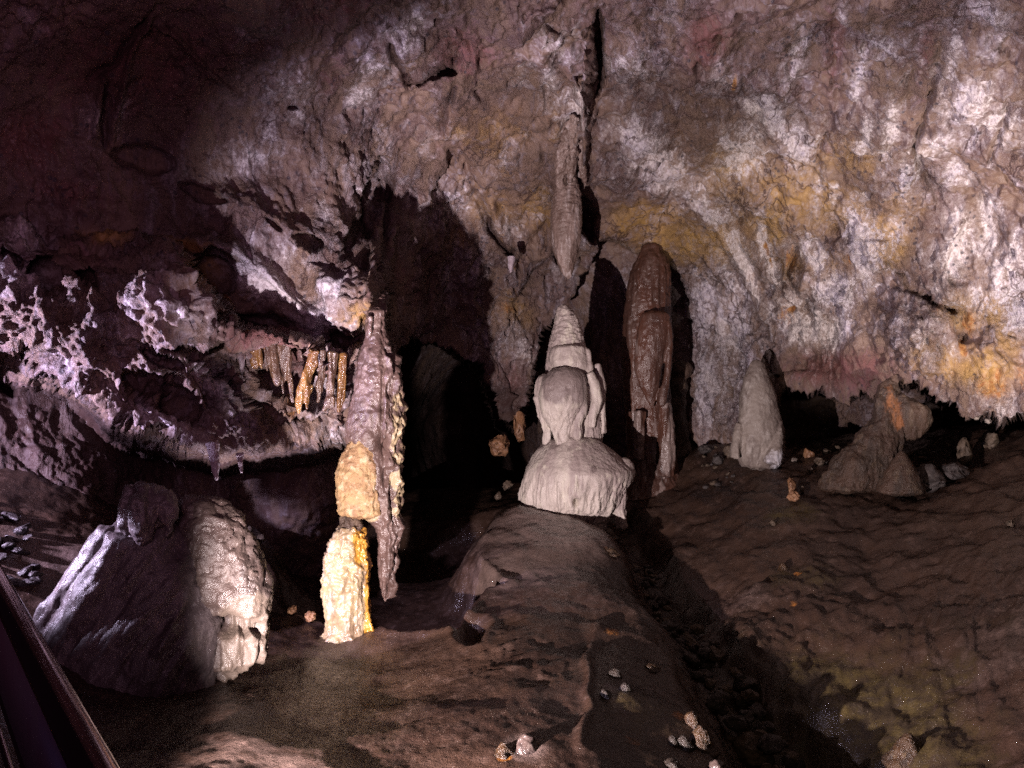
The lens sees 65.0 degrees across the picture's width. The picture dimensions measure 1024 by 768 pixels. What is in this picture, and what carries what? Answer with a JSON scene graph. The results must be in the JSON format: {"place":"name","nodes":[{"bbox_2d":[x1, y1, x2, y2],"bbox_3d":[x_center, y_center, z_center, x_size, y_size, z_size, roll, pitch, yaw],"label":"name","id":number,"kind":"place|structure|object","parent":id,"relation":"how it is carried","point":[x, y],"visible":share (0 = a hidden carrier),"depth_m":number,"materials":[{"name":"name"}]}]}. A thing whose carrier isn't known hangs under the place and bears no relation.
{"place":"outdoors","nodes":[
{"label":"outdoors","id":0,"kind":"place"},
{"bbox_2d":[0,0,1023,576],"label":"cave wall","id":1,"kind":"structure","parent":0,"point":[820,202],"depth_m":8.17,"materials":[{"name":"brown stone"}]},
{"bbox_2d":[205,442,219,479],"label":"stalactite","id":2,"kind":"object","parent":1,"relation":"hanging from","point":[213,448],"visible":1,"depth_m":6.52},
{"bbox_2d":[228,314,238,327],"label":"stalactite","id":3,"kind":"object","parent":1,"relation":"hanging from","point":[234,318],"visible":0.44,"depth_m":6.72},
{"bbox_2d":[235,452,243,472],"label":"stalactite","id":4,"kind":"object","parent":1,"relation":"hanging from","point":[240,456],"visible":1,"depth_m":6.68},
{"bbox_2d":[244,329,262,368],"bbox_3d":[-2.224,-0.297,6.852,0.207,0.336,0.105,0,0,0],"label":"stalactite","id":5,"kind":"object","parent":1,"relation":"hanging from","point":[256,360],"visible":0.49,"depth_m":6.83},
{"bbox_2d":[263,330,281,385],"bbox_3d":[-2.087,-0.223,6.949,0.204,0.483,0.115,0,0,0],"label":"stalactite","id":6,"kind":"object","parent":1,"relation":"hanging from","point":[271,357],"visible":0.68,"depth_m":6.91},
{"bbox_2d":[277,338,293,402],"bbox_3d":[-1.987,-0.120,7.003,0.179,0.569,0.107,0,0,0],"label":"stalactite","id":7,"kind":"object","parent":1,"relation":"hanging from","point":[285,358],"visible":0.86,"depth_m":6.98},
{"bbox_2d":[295,348,318,413],"bbox_3d":[-1.786,-0.026,6.998,0.220,0.573,0.113,0,0,0],"label":"stalactite","id":8,"kind":"object","parent":1,"relation":"hanging from","point":[304,389],"visible":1,"depth_m":6.97},
{"bbox_2d":[315,348,326,402],"bbox_3d":[-1.683,-0.073,7.123,0.092,0.485,0.091,0,0,28],"label":"stalactite","id":9,"kind":"object","parent":1,"relation":"hanging from","point":[322,357],"visible":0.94,"depth_m":7.10},
{"bbox_2d":[322,350,338,411],"bbox_3d":[-1.606,-0.027,7.102,0.138,0.542,0.101,0,0,0],"label":"stalactite","id":10,"kind":"object","parent":1,"relation":"hanging from","point":[330,399],"visible":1,"depth_m":7.07},
{"bbox_2d":[336,352,347,411],"bbox_3d":[-1.522,-0.014,7.198,0.107,0.538,0.095,0,0,0],"label":"stalactite","id":11,"kind":"object","parent":1,"relation":"hanging from","point":[341,381],"visible":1,"depth_m":7.17},
{"bbox_2d":[335,294,407,601],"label":"broken column","id":12,"kind":"structure","parent":1,"relation":"hanging from","point":[369,482],"depth_m":7.07,"materials":[{"name":"stone"}]},
{"bbox_2d":[507,256,514,272],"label":"stalactite","id":13,"kind":"object","parent":1,"relation":"hanging from","point":[511,260],"visible":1,"depth_m":10.32},
{"bbox_2d":[550,85,593,278],"bbox_3d":[0.690,-2.302,9.409,0.397,2.042,1.242,0,0,-3],"label":"stalactite","id":14,"kind":"object","parent":1,"relation":"hanging from","point":[566,219],"visible":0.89,"depth_m":9.70},
{"bbox_2d":[577,80,598,188],"bbox_3d":[0.902,-2.896,9.489,0.298,1.059,1.018,0,0,9],"label":"curtain","id":15,"kind":"object","parent":1,"relation":"hanging from","point":[582,173],"visible":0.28,"depth_m":9.57,"materials":[{"name":"stone"}]},
{"bbox_2d":[621,242,679,499],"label":"flowstone column","id":16,"kind":"structure","parent":1,"relation":"attached to","point":[646,359],"depth_m":11.00,"materials":[{"name":"brown stone"}]},
{"bbox_2d":[0,420,1023,767],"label":"cave floor","id":17,"kind":"structure","parent":0,"point":[866,628],"depth_m":6.55,"materials":[{"name":"stone"}]},
{"bbox_2d":[0,554,7,560],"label":"stone chip","id":18,"kind":"object","parent":17,"relation":"on","point":[3,557],"visible":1,"depth_m":5.70,"materials":[{"name":"grey stone"}]},
{"bbox_2d":[0,542,16,549],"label":"stone chip","id":19,"kind":"object","parent":17,"relation":"on","point":[8,545],"visible":0.95,"depth_m":5.81,"materials":[{"name":"grey stone"}]},
{"bbox_2d":[1,537,15,551],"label":"stone chip","id":20,"kind":"object","parent":17,"relation":"on","point":[7,539],"visible":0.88,"depth_m":5.88,"materials":[{"name":"grey stone"}]},
{"bbox_2d":[1,511,20,521],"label":"stone chip","id":21,"kind":"object","parent":17,"relation":"on","point":[12,517],"visible":0.98,"depth_m":6.17,"materials":[{"name":"grey stone"}]},
{"bbox_2d":[5,535,19,541],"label":"stone chip","id":22,"kind":"object","parent":17,"relation":"on","point":[15,539],"visible":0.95,"depth_m":5.95,"materials":[{"name":"grey stone"}]},
{"bbox_2d":[8,576,22,585],"bbox_3d":[-3.467,1.377,5.591,0.118,0.068,0.182,-8,-28,17],"label":"stone chip","id":23,"kind":"object","parent":17,"relation":"on","point":[16,581],"visible":0.59,"depth_m":5.56,"materials":[{"name":"grey stone"}]},
{"bbox_2d":[10,547,30,554],"bbox_3d":[-3.594,1.225,5.883,0.100,0.048,0.147,-1,-25,14],"label":"stone chip","id":24,"kind":"object","parent":17,"relation":"on","point":[19,550],"visible":1,"depth_m":5.84,"materials":[{"name":"grey stone"}]},
{"bbox_2d":[13,526,28,534],"bbox_3d":[-3.713,1.118,6.072,0.156,0.053,0.102,-38,-21,20],"label":"stone chip","id":25,"kind":"object","parent":17,"relation":"on","point":[21,530],"visible":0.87,"depth_m":6.04,"materials":[{"name":"grey stone"}]},
{"bbox_2d":[12,523,31,531],"bbox_3d":[-3.726,1.110,6.095,0.174,0.048,0.117,-31,-9,1],"label":"stone chip","id":26,"kind":"object","parent":17,"relation":"on","point":[29,525],"visible":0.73,"depth_m":6.06,"materials":[{"name":"grey stone"}]},
{"bbox_2d":[17,565,32,575],"bbox_3d":[-3.485,1.337,5.747,0.083,0.046,0.130,-9,24,42],"label":"stone chip","id":27,"kind":"object","parent":17,"relation":"on","point":[25,570],"visible":1,"depth_m":5.72,"materials":[{"name":"grey stone"}]},
{"bbox_2d":[22,534,32,540],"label":"stone chip","id":28,"kind":"object","parent":17,"relation":"on","point":[26,537],"visible":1,"depth_m":6.04,"materials":[{"name":"grey stone"}]},
{"bbox_2d":[22,578,35,586],"bbox_3d":[-3.425,1.398,5.644,0.159,0.051,0.089,-7,13,-43],"label":"stone chip","id":29,"kind":"object","parent":17,"relation":"on","point":[26,581],"visible":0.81,"depth_m":5.64,"materials":[{"name":"grey stone"}]},
{"bbox_2d":[26,571,42,577],"bbox_3d":[-3.438,1.372,5.787,0.111,0.059,0.155,1,-8,-35],"label":"stone chip","id":30,"kind":"object","parent":17,"relation":"on","point":[30,574],"visible":0.87,"depth_m":5.74,"materials":[{"name":"grey stone"}]},
{"bbox_2d":[29,576,42,584],"bbox_3d":[-3.405,1.399,5.732,0.103,0.058,0.106,0,-9,-33],"label":"stone chip","id":31,"kind":"object","parent":17,"relation":"on","point":[38,579],"visible":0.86,"depth_m":5.71,"materials":[{"name":"grey stone"}]},
{"bbox_2d":[31,564,40,570],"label":"stone chip","id":32,"kind":"object","parent":17,"relation":"on","point":[35,567],"visible":0.73,"depth_m":5.81,"materials":[{"name":"grey stone"}]},
{"bbox_2d":[0,564,119,767],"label":"handrail","id":33,"kind":"object","parent":17,"relation":"on","point":[49,721],"visible":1,"depth_m":1.20,"materials":[{"name":"metal"}]},
{"bbox_2d":[33,481,273,697],"bbox_3d":[-2.461,1.522,5.446,1.589,1.766,1.008,0,0,0],"label":"stalagmite","id":34,"kind":"object","parent":17,"relation":"on","point":[159,591],"visible":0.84,"depth_m":5.22,"materials":[{"name":"grey stone"}]},
{"bbox_2d":[257,534,265,541],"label":"stone","id":35,"kind":"object","parent":17,"relation":"on","point":[261,537],"visible":0.98,"depth_m":8.67,"materials":[{"name":"stone"}]},
{"bbox_2d":[287,605,296,614],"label":"stone","id":36,"kind":"object","parent":17,"relation":"on","point":[291,610],"visible":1,"depth_m":7.57,"materials":[{"name":"beige stone"}]},
{"bbox_2d":[305,611,315,621],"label":"stone","id":37,"kind":"object","parent":17,"relation":"on","point":[310,616],"visible":1,"depth_m":7.42,"materials":[{"name":"beige stone"}]},
{"bbox_2d":[320,516,374,643],"bbox_3d":[-1.425,1.722,7.056,0.560,1.174,0.464,0,0,0],"label":"stalagmite","id":38,"kind":"object","parent":17,"relation":"on","point":[344,581],"visible":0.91,"depth_m":6.92,"materials":[{"name":"beige stone"}]},
{"bbox_2d":[494,491,502,499],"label":"stone","id":39,"kind":"object","parent":17,"relation":"on","point":[498,495],"visible":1,"depth_m":10.17,"materials":[{"name":"stone"}]},
{"bbox_2d":[488,434,509,456],"bbox_3d":[-0.178,0.884,11.500,0.289,0.321,0.352,-7,-2,14],"label":"boulder","id":40,"kind":"object","parent":17,"relation":"on","point":[499,445],"visible":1,"depth_m":11.40,"materials":[{"name":"stone"}]},
{"bbox_2d":[494,742,514,759],"bbox_3d":[-0.051,2.117,4.649,0.144,0.085,0.131,0,0,-45],"label":"drip knob","id":41,"kind":"object","parent":17,"relation":"on","point":[504,751],"visible":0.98,"depth_m":4.62,"materials":[{"name":"beige stone"}]},
{"bbox_2d":[503,480,512,490],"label":"stone","id":42,"kind":"object","parent":17,"relation":"on","point":[507,484],"visible":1,"depth_m":10.37,"materials":[{"name":"stone"}]},
{"bbox_2d":[513,411,525,441],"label":"boulder","id":43,"kind":"object","parent":17,"relation":"on","point":[519,425],"visible":1,"depth_m":11.85,"materials":[{"name":"stone"}]},
{"bbox_2d":[513,733,538,754],"bbox_3d":[0.086,2.117,4.707,0.222,0.142,0.220,0,0,0],"label":"drip knob","id":44,"kind":"object","parent":17,"relation":"on","point":[526,744],"visible":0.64,"depth_m":4.66,"materials":[{"name":"white stone"}]},
{"bbox_2d":[518,304,635,529],"bbox_3d":[0.791,0.522,9.889,1.443,3.046,1.227,0,0,0],"label":"stalagmite","id":45,"kind":"object","parent":17,"relation":"on","point":[576,467],"visible":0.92,"depth_m":9.58,"materials":[{"name":"beige stone"}]},
{"bbox_2d":[599,689,611,699],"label":"drip knob","id":46,"kind":"object","parent":17,"relation":"on","point":[605,694],"visible":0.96,"depth_m":5.38,"materials":[{"name":"grey stone"}]},
{"bbox_2d":[605,546,621,556],"bbox_3d":[1.038,1.769,8.502,0.242,0.092,0.239,0,0,39],"label":"drip knob","id":47,"kind":"object","parent":17,"relation":"on","point":[612,551],"visible":0.72,"depth_m":8.44,"materials":[{"name":"brown stone"}]},
{"bbox_2d":[607,668,621,678],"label":"drip knob","id":48,"kind":"object","parent":17,"relation":"on","point":[615,673],"visible":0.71,"depth_m":5.72,"materials":[{"name":"grey stone"}]},
{"bbox_2d":[618,682,634,691],"bbox_3d":[0.773,2.083,5.498,0.140,0.084,0.136,0,0,0],"label":"drip knob","id":49,"kind":"object","parent":17,"relation":"on","point":[625,686],"visible":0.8,"depth_m":5.48,"materials":[{"name":"grey stone"}]},
{"bbox_2d":[644,663,660,672],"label":"drip knob","id":50,"kind":"object","parent":17,"relation":"on","point":[652,667],"visible":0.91,"depth_m":5.97,"materials":[{"name":"brown stone"}]},
{"bbox_2d":[668,734,678,746],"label":"drip knob","id":51,"kind":"object","parent":17,"relation":"on","point":[672,740],"visible":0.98,"depth_m":4.97,"materials":[{"name":"grey stone"}]},
{"bbox_2d":[663,757,685,767],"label":"drip knob","id":52,"kind":"object","parent":17,"relation":"on","point":[671,762],"visible":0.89,"depth_m":4.69,"materials":[{"name":"grey stone"}]},
{"bbox_2d":[675,627,683,634],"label":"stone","id":53,"kind":"object","parent":17,"relation":"on","point":[678,631],"visible":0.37,"depth_m":7.69,"materials":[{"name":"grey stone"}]},
{"bbox_2d":[670,360,692,457],"bbox_3d":[2.475,0.422,11.857,0.412,1.560,0.412,0,0,0],"label":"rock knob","id":54,"kind":"object","parent":17,"relation":"on","point":[681,371],"visible":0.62,"depth_m":11.74,"materials":[{"name":"brown stone"}]},
{"bbox_2d":[677,735,694,752],"bbox_3d":[1.061,2.237,5.005,0.159,0.107,0.160,0,0,0],"label":"drip knob","id":55,"kind":"object","parent":17,"relation":"on","point":[685,743],"visible":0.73,"depth_m":4.96,"materials":[{"name":"grey stone"}]},
{"bbox_2d":[683,653,703,665],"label":"stone","id":56,"kind":"object","parent":17,"relation":"on","point":[695,659],"visible":1,"depth_m":6.75,"materials":[{"name":"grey stone"}]},
{"bbox_2d":[684,711,705,729],"bbox_3d":[1.179,2.205,5.252,0.177,0.132,0.178,0,0,0],"label":"drip knob","id":57,"kind":"object","parent":17,"relation":"on","point":[691,719],"visible":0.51,"depth_m":5.22,"materials":[{"name":"beige stone"}]},
{"bbox_2d":[688,725,718,758],"bbox_3d":[1.176,2.240,5.051,0.229,0.198,0.227,0,0,0],"label":"drip knob","id":58,"kind":"object","parent":17,"relation":"on","point":[699,738],"visible":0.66,"depth_m":5.00,"materials":[{"name":"beige stone"}]},
{"bbox_2d":[698,445,711,453],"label":"stone","id":59,"kind":"object","parent":17,"relation":"on","point":[704,449],"visible":1,"depth_m":11.26,"materials":[{"name":"grey stone"}]},
{"bbox_2d":[705,678,716,688],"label":"stone","id":60,"kind":"object","parent":17,"relation":"on","point":[710,683],"visible":1,"depth_m":6.44,"materials":[{"name":"stone"}]},
{"bbox_2d":[708,646,724,662],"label":"stone","id":61,"kind":"object","parent":17,"relation":"on","point":[716,655],"visible":1,"depth_m":6.69,"materials":[{"name":"stone"}]},
{"bbox_2d":[708,759,726,767],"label":"drip knob","id":62,"kind":"object","parent":17,"relation":"on","point":[716,763],"visible":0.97,"depth_m":4.73,"materials":[{"name":"white stone"}]},
{"bbox_2d":[712,455,723,464],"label":"stone","id":63,"kind":"object","parent":17,"relation":"on","point":[717,459],"visible":1,"depth_m":10.95,"materials":[{"name":"grey stone"}]},
{"bbox_2d":[723,444,730,457],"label":"stone","id":64,"kind":"object","parent":17,"relation":"on","point":[726,450],"visible":0.48,"depth_m":11.05,"materials":[{"name":"stone"}]},
{"bbox_2d":[733,731,760,761],"bbox_3d":[1.722,2.649,5.844,0.193,0.213,0.228,0,0,27],"label":"stone","id":65,"kind":"object","parent":17,"relation":"on","point":[745,745],"visible":0.82,"depth_m":5.79,"materials":[{"name":"stone"}]},
{"bbox_2d":[723,714,746,732],"bbox_3d":[1.637,2.493,5.910,0.182,0.130,0.184,-11,-19,42],"label":"stone","id":66,"kind":"object","parent":65,"relation":"on","point":[735,723],"visible":1,"depth_m":5.86,"materials":[{"name":"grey stone"}]},
{"bbox_2d":[733,675,760,692],"bbox_3d":[1.854,2.418,6.429,0.220,0.164,0.211,0,0,-43],"label":"stone","id":67,"kind":"object","parent":17,"relation":"on","point":[753,684],"visible":0.65,"depth_m":6.37,"materials":[{"name":"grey stone"}]},
{"bbox_2d":[729,667,741,677],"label":"stone","id":68,"kind":"object","parent":67,"relation":"on","point":[734,671],"visible":0.89,"depth_m":6.49,"materials":[{"name":"stone"}]},
{"bbox_2d":[739,709,754,723],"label":"stone","id":69,"kind":"object","parent":17,"relation":"on","point":[747,715],"visible":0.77,"depth_m":6.04,"materials":[{"name":"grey stone"}]},
{"bbox_2d":[748,702,766,719],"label":"stone","id":70,"kind":"object","parent":17,"relation":"on","point":[759,711],"visible":0.89,"depth_m":6.10,"materials":[{"name":"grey stone"}]},
{"bbox_2d":[730,360,785,470],"bbox_3d":[3.194,0.403,10.427,0.663,1.443,0.615,0,0,22],"label":"stalagmite","id":71,"kind":"object","parent":17,"relation":"on","point":[758,442],"visible":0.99,"depth_m":10.27,"materials":[{"name":"grey stone"}]},
{"bbox_2d":[754,722,770,733],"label":"stone","id":72,"kind":"object","parent":17,"relation":"on","point":[759,725],"visible":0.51,"depth_m":5.96,"materials":[{"name":"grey stone"}]},
{"bbox_2d":[777,562,788,570],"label":"drip knob","id":73,"kind":"object","parent":17,"relation":"on","point":[782,566],"visible":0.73,"depth_m":7.97,"materials":[{"name":"brown stone"}]},
{"bbox_2d":[787,477,796,492],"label":"stone","id":74,"kind":"object","parent":17,"relation":"on","point":[791,483],"visible":0.77,"depth_m":9.48,"materials":[{"name":"brown stone"}]},
{"bbox_2d":[787,490,799,501],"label":"stone","id":75,"kind":"object","parent":17,"relation":"on","point":[793,495],"visible":1,"depth_m":9.27,"materials":[{"name":"brown stone"}]},
{"bbox_2d":[803,448,814,457],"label":"stone","id":76,"kind":"object","parent":17,"relation":"on","point":[807,453],"visible":1,"depth_m":10.56,"materials":[{"name":"brown stone"}]},
{"bbox_2d":[814,457,825,464],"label":"stone","id":77,"kind":"object","parent":17,"relation":"on","point":[819,461],"visible":0.94,"depth_m":10.27,"materials":[{"name":"stone"}]},
{"bbox_2d":[818,378,932,494],"bbox_3d":[4.282,0.612,9.514,1.301,1.363,0.646,0,0,0],"label":"stalagmite","id":78,"kind":"object","parent":17,"relation":"on","point":[866,456],"visible":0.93,"depth_m":9.31,"materials":[{"name":"brown stone"}]},
{"bbox_2d":[875,451,925,496],"bbox_3d":[4.354,1.000,9.005,0.542,0.509,0.466,0,0,0],"label":"stalagmite","id":79,"kind":"object","parent":17,"relation":"on","point":[900,476],"visible":1,"depth_m":8.86,"materials":[{"name":"brown stone"}]},
{"bbox_2d":[881,733,922,767],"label":"drip knob","id":80,"kind":"object","parent":17,"relation":"on","point":[905,748],"visible":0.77,"depth_m":5.05,"materials":[{"name":"beige stone"}]},
{"bbox_2d":[916,463,947,492],"bbox_3d":[4.724,1.093,9.118,0.381,0.385,0.373,0,-2,37],"label":"boulder","id":81,"kind":"object","parent":17,"relation":"on","point":[933,478],"visible":0.64,"depth_m":9.00,"materials":[{"name":"grey stone"}]},
{"bbox_2d":[940,462,969,480],"bbox_3d":[4.995,0.993,9.110,0.291,0.222,0.308,0,0,-31],"label":"boulder","id":82,"kind":"object","parent":17,"relation":"on","point":[953,471],"visible":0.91,"depth_m":9.02,"materials":[{"name":"grey stone"}]},
{"bbox_2d":[956,437,973,465],"bbox_3d":[5.359,0.817,9.505,0.171,0.371,0.174,-9,-24,38],"label":"stone","id":83,"kind":"object","parent":17,"relation":"on","point":[964,454],"visible":0.88,"depth_m":9.45,"materials":[{"name":"stone"}]},
{"bbox_2d":[985,418,991,423],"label":"stone","id":84,"kind":"object","parent":17,"relation":"on","point":[988,421],"visible":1,"depth_m":9.48,"materials":[{"name":"white stone"}]},
{"bbox_2d":[985,433,999,448],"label":"stone","id":85,"kind":"object","parent":17,"relation":"on","point":[992,440],"visible":0.98,"depth_m":9.56,"materials":[{"name":"stone"}]},
{"bbox_2d":[1006,520,1015,526],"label":"stone","id":86,"kind":"object","parent":17,"relation":"on","point":[1010,523],"visible":0.94,"depth_m":7.58,"materials":[{"name":"stone"}]},
{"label":"stone","id":87,"kind":"object","parent":17,"relation":"on","visible":0},
{"bbox_2d":[784,751,799,761],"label":"stone","id":88,"kind":"object","parent":87,"relation":"on","point":[794,756],"visible":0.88,"depth_m":5.70,"materials":[{"name":"stone"}]},
{"label":"stone","id":89,"kind":"object","parent":17,"relation":"on","visible":0},
{"bbox_2d":[697,641,710,657],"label":"stone","id":90,"kind":"object","parent":89,"relation":"on","point":[704,648],"visible":0.84,"depth_m":6.81,"materials":[{"name":"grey stone"}]},
{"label":"stone","id":91,"kind":"object","parent":17,"relation":"on","visible":0},
{"bbox_2d":[752,729,767,736],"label":"stone","id":92,"kind":"object","parent":91,"relation":"on","point":[759,732],"visible":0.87,"depth_m":5.84,"materials":[{"name":"stone"}]},
{"bbox_2d":[757,733,784,753],"bbox_3d":[1.846,2.566,5.755,0.198,0.116,0.211,0,0,8],"label":"stone","id":93,"kind":"object","parent":91,"relation":"on","point":[768,743],"visible":1,"depth_m":5.70,"materials":[{"name":"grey stone"}]},
{"bbox_2d":[907,451,913,456],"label":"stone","id":94,"kind":"object","parent":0,"point":[910,454],"visible":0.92,"depth_m":10.03,"materials":[{"name":"stone"}]},
{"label":"stone","id":95,"kind":"object","parent":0,"visible":0},
{"bbox_2d":[740,688,758,701],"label":"stone","id":96,"kind":"object","parent":95,"relation":"on","point":[747,695],"visible":1,"depth_m":6.21,"materials":[{"name":"stone"}]}
]}

